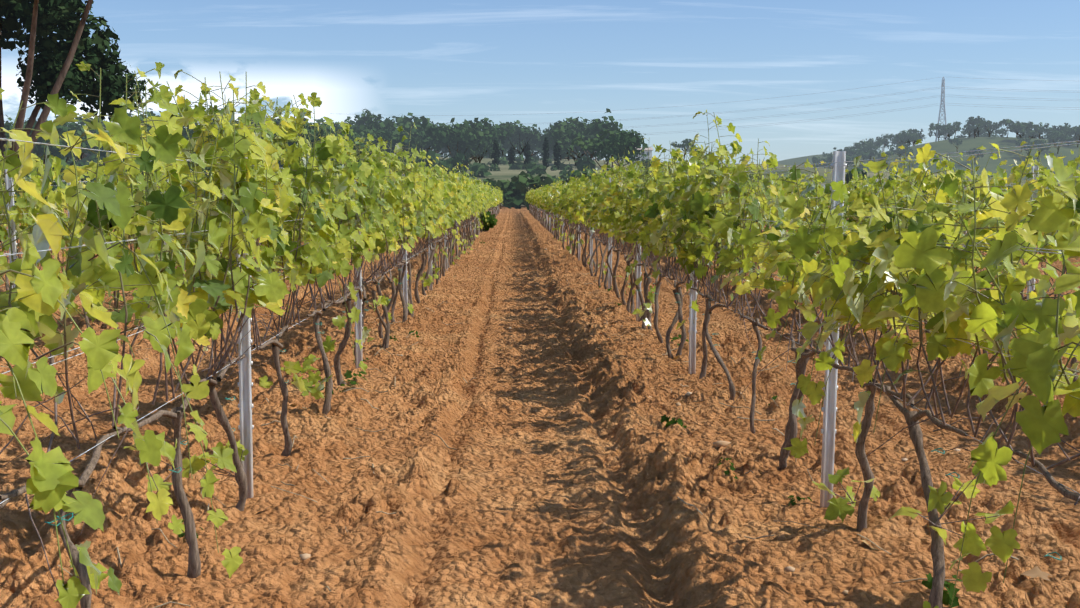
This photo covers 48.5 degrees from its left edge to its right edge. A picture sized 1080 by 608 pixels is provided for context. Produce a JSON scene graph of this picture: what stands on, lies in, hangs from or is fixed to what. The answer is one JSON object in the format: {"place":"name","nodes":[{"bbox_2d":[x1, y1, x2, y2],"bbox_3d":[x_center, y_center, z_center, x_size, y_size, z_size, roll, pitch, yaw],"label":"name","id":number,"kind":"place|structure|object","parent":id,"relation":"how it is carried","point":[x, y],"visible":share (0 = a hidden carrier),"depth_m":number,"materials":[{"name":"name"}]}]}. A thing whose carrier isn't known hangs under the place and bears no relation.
{"place":"outdoors","nodes":[
{"label":"outdoors","id":0,"kind":"place"},
{"bbox_2d":[0,205,1079,607],"bbox_3d":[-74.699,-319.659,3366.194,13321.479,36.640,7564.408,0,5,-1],"label":"ground","id":1,"kind":"structure","parent":0,"point":[560,471],"depth_m":6.19,"materials":[{"name":"red soil"}]},
{"bbox_2d":[0,0,146,228],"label":"tree","id":2,"kind":"object","parent":1,"relation":"on","point":[53,63],"visible":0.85,"depth_m":39.82,"materials":[{"name":"green plant"}]},
{"bbox_2d":[0,153,283,290],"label":"vine row","id":3,"kind":"object","parent":1,"relation":"on","point":[26,224],"depth_m":16.59,"materials":[{"name":"green plant"}]},
{"bbox_2d":[0,136,382,365],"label":"vine row","id":4,"kind":"object","parent":1,"relation":"on","point":[16,210],"visible":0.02,"depth_m":9.92,"materials":[{"name":"green plant"}]},
{"bbox_2d":[0,61,502,607],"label":"vine row","id":5,"kind":"object","parent":1,"relation":"on","point":[338,231],"visible":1,"depth_m":4.43,"materials":[{"name":"green plant"}]},
{"bbox_2d":[475,211,497,231],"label":"bush","id":6,"kind":"object","parent":1,"relation":"on","point":[492,220],"visible":0.65,"depth_m":45.61,"materials":[{"name":"green plant"}]},
{"bbox_2d":[0,237,1051,607],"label":"ground litter","id":7,"kind":"object","parent":1,"relation":"on","point":[1032,573],"visible":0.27,"depth_m":5.99,"materials":[{"name":"plant"}]},
{"bbox_2d":[491,135,560,169],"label":"cypress trees","id":8,"kind":"object","parent":1,"relation":"on","point":[527,154],"visible":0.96,"depth_m":303.12,"materials":[{"name":"green plant"}]},
{"bbox_2d":[4,108,1059,209],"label":"trees","id":9,"kind":"object","parent":1,"relation":"on","point":[597,139],"visible":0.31,"depth_m":296.41,"materials":[{"name":"green plant"}]},
{"bbox_2d":[75,157,1052,205],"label":"hillside scrub","id":10,"kind":"object","parent":1,"relation":"on","point":[504,173],"visible":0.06,"depth_m":271.34,"materials":[{"name":"green plant"}]},
{"bbox_2d":[624,147,652,160],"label":"farm house","id":11,"kind":"structure","parent":1,"relation":"on","point":[646,152],"depth_m":446.27,"materials":[{"name":"beige"}]},
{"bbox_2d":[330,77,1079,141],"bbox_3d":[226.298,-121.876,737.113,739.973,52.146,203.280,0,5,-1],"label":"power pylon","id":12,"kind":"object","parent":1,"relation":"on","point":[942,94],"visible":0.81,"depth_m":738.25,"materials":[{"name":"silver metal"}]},
{"bbox_2d":[525,110,1079,607],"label":"vine row","id":13,"kind":"object","parent":1,"relation":"on","point":[687,212],"visible":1,"depth_m":4.21,"materials":[{"name":"green plant"}]},
{"bbox_2d":[1075,183,1079,196],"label":"vine shoot","id":14,"kind":"object","parent":13,"relation":"attached to","point":[1077,187],"visible":1,"depth_m":2.10,"materials":[{"name":"green plant"}]},
{"bbox_2d":[709,139,1079,381],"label":"vine row","id":15,"kind":"object","parent":1,"relation":"on","point":[928,183],"visible":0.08,"depth_m":11.39,"materials":[{"name":"green plant"}]},
{"bbox_2d":[726,163,1079,298],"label":"vine row","id":16,"kind":"object","parent":1,"relation":"on","point":[970,193],"depth_m":17.99,"materials":[{"name":"green plant"}]},
{"bbox_2d":[812,116,1079,170],"bbox_3d":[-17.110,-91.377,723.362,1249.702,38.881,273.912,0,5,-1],"label":"forest","id":17,"kind":"object","parent":1,"relation":"on","point":[1054,134],"visible":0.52,"depth_m":671.19,"materials":[{"name":"green plant"}]},
{"bbox_2d":[1,0,1079,163],"label":"sky","id":18,"kind":"structure","parent":0,"point":[495,60],"materials":[{"name":"blue"}]},
{"bbox_2d":[778,137,1079,180],"bbox_3d":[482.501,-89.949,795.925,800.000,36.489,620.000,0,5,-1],"label":"hill","id":19,"kind":"structure","parent":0,"point":[941,147],"depth_m":629.46,"materials":[{"name":"green plant"}]}
]}

